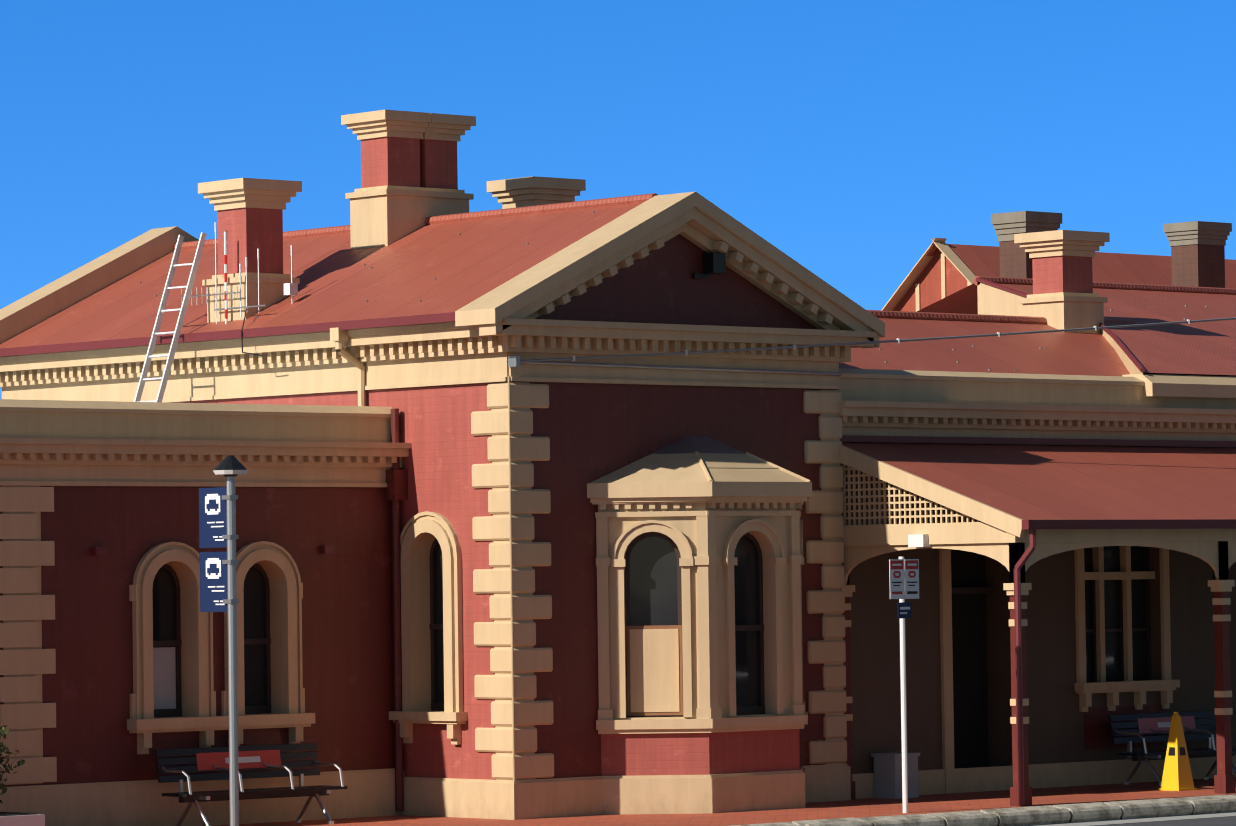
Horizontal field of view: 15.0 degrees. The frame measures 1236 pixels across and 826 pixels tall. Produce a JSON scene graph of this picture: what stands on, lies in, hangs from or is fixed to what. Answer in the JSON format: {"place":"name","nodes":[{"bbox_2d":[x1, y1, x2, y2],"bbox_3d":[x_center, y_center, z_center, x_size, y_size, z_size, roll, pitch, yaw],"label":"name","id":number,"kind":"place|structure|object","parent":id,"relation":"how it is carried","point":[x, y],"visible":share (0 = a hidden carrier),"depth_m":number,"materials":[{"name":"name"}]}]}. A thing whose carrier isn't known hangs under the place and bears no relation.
{"place":"outdoors","nodes":[
{"label":"outdoors","id":0,"kind":"place"},
{"bbox_2d":[0,399,410,825],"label":"annex walls","id":1,"kind":"structure","parent":0,"point":[113,657],"depth_m":52.57,"materials":[{"name":"red paint"}]},
{"bbox_2d":[134,232,206,401],"bbox_3d":[-5.497,-0.883,57.044,0.962,2.623,0.478,1,-3,-42],"label":"ladder","id":2,"kind":"object","parent":1,"relation":"on","point":[179,324],"visible":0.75,"depth_m":57.10,"materials":[{"name":"white"}]},
{"bbox_2d":[0,192,884,819],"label":"pavilion walls","id":3,"kind":"structure","parent":0,"point":[496,716],"depth_m":54.35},
{"bbox_2d":[180,222,297,355],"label":"antennas","id":4,"kind":"object","parent":3,"relation":"attached to","point":[291,288],"visible":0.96,"depth_m":56.65,"materials":[{"name":"white"}]},
{"bbox_2d":[0,193,657,348],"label":"pavilion roof","id":5,"kind":"structure","parent":3,"relation":"on","point":[450,263],"depth_m":56.85,"materials":[{"name":"red metal"}]},
{"bbox_2d":[198,110,585,322],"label":"chimneys","id":6,"kind":"object","parent":5,"relation":"on","point":[409,176],"visible":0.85,"depth_m":58.12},
{"bbox_2d":[330,327,365,405],"bbox_3d":[-3.131,-0.359,54.916,0.445,1.260,0.160,1,-3,-42],"label":"downpipe","id":7,"kind":"object","parent":3,"relation":"attached to","point":[338,336],"visible":0.81,"depth_m":54.90,"materials":[{"name":"beige metal"}]},
{"bbox_2d":[508,317,1235,366],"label":"overhead cable","id":8,"kind":"object","parent":3,"relation":"attached to","point":[514,361],"visible":1,"depth_m":56.20,"materials":[{"name":"grey plastic"}]},
{"bbox_2d":[0,0,1235,398],"label":"sky","id":9,"kind":"structure","parent":0,"point":[849,136],"materials":[{"name":"blue"}]},
{"bbox_2d":[216,777,1235,825],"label":"pavement","id":10,"kind":"structure","parent":0,"point":[924,804],"depth_m":53.89,"materials":[{"name":"brick"}]},
{"bbox_2d":[0,812,44,825],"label":"planter","id":11,"kind":"object","parent":10,"relation":"on","point":[19,819],"visible":1,"depth_m":49.32,"materials":[{"name":"pink concrete"}]},
{"bbox_2d":[0,725,24,802],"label":"shrub foliage","id":12,"kind":"object","parent":11,"relation":"on","point":[5,766],"visible":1,"depth_m":49.60,"materials":[{"name":"green plant"}]},
{"bbox_2d":[199,456,247,825],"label":"sign post","id":13,"kind":"object","parent":10,"relation":"on","point":[217,529],"visible":1,"depth_m":45.24,"materials":[{"name":"metal"}]},
{"bbox_2d":[155,743,347,825],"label":"bench","id":14,"kind":"object","parent":10,"relation":"on","point":[214,759],"visible":0.96,"depth_m":52.29,"materials":[{"name":"black paint"}]},
{"bbox_2d":[587,430,811,814],"bbox_3d":[1.315,2.394,54.682,3.520,4.416,1.117,1,-3,-42],"label":"bay window","id":15,"kind":"structure","parent":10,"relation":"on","point":[700,557],"depth_m":54.07,"materials":[{"name":"brick"}]},
{"bbox_2d":[871,752,919,798],"bbox_3d":[3.369,4.390,57.034,0.440,0.540,0.400,1,-3,-42],"label":"trash bin","id":16,"kind":"object","parent":10,"relation":"on","point":[887,775],"visible":0.96,"depth_m":56.92,"materials":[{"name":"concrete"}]},
{"bbox_2d":[889,557,918,812],"bbox_3d":[3.237,3.077,53.329,0.470,2.900,0.090,1,-3,-42],"label":"parking sign pole","id":17,"kind":"object","parent":10,"relation":"on","point":[902,589],"visible":1,"depth_m":53.31,"materials":[{"name":"white"}]},
{"bbox_2d":[839,368,1235,798],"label":"block walls","id":18,"kind":"structure","parent":10,"relation":"on","point":[1113,630],"depth_m":59.15,"materials":[{"name":"beige"}]},
{"bbox_2d":[839,276,1235,397],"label":"roof","id":19,"kind":"structure","parent":18,"relation":"on","point":[1196,359],"depth_m":62.48,"materials":[{"name":"metal"}]},
{"bbox_2d":[991,211,1231,333],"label":"chimneys","id":20,"kind":"object","parent":19,"relation":"on","point":[1047,256],"visible":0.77,"depth_m":63.93,"materials":[{"name":"brick"}]},
{"bbox_2d":[839,435,1235,805],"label":"verandah","id":21,"kind":"object","parent":10,"relation":"on","point":[1027,502],"visible":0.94,"depth_m":56.59,"materials":[{"name":"red paint"}]},
{"bbox_2d":[1109,710,1235,785],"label":"bench","id":22,"kind":"object","parent":10,"relation":"on","point":[1151,723],"visible":0.73,"depth_m":60.08,"materials":[{"name":"blue"}]},
{"bbox_2d":[1158,712,1196,790],"bbox_3d":[6.886,4.166,58.004,0.340,0.960,0.340,1,-3,-42],"label":"caution cone","id":23,"kind":"object","parent":10,"relation":"on","point":[1177,775],"visible":1,"depth_m":57.93,"materials":[{"name":"yellow plastic"}]},
{"bbox_2d":[882,238,1235,311],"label":"roof","id":24,"kind":"structure","parent":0,"point":[941,269],"depth_m":81.64,"materials":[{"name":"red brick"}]},
{"bbox_2d":[1093,816,1235,825],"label":"road","id":25,"kind":"structure","parent":0,"point":[1223,821],"depth_m":53.51,"materials":[{"name":"grey asphalt"}]},
{"bbox_2d":[731,794,1235,825],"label":"kerb","id":26,"kind":"structure","parent":25,"relation":"on","point":[1083,812],"depth_m":53.35,"materials":[{"name":"concrete"}]},
{"bbox_2d":[1031,812,1235,825],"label":"concrete dish gutter","id":27,"kind":"object","parent":25,"relation":"on","point":[1107,822],"visible":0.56,"depth_m":54.02,"materials":[{"name":"grey concrete"}]}
]}

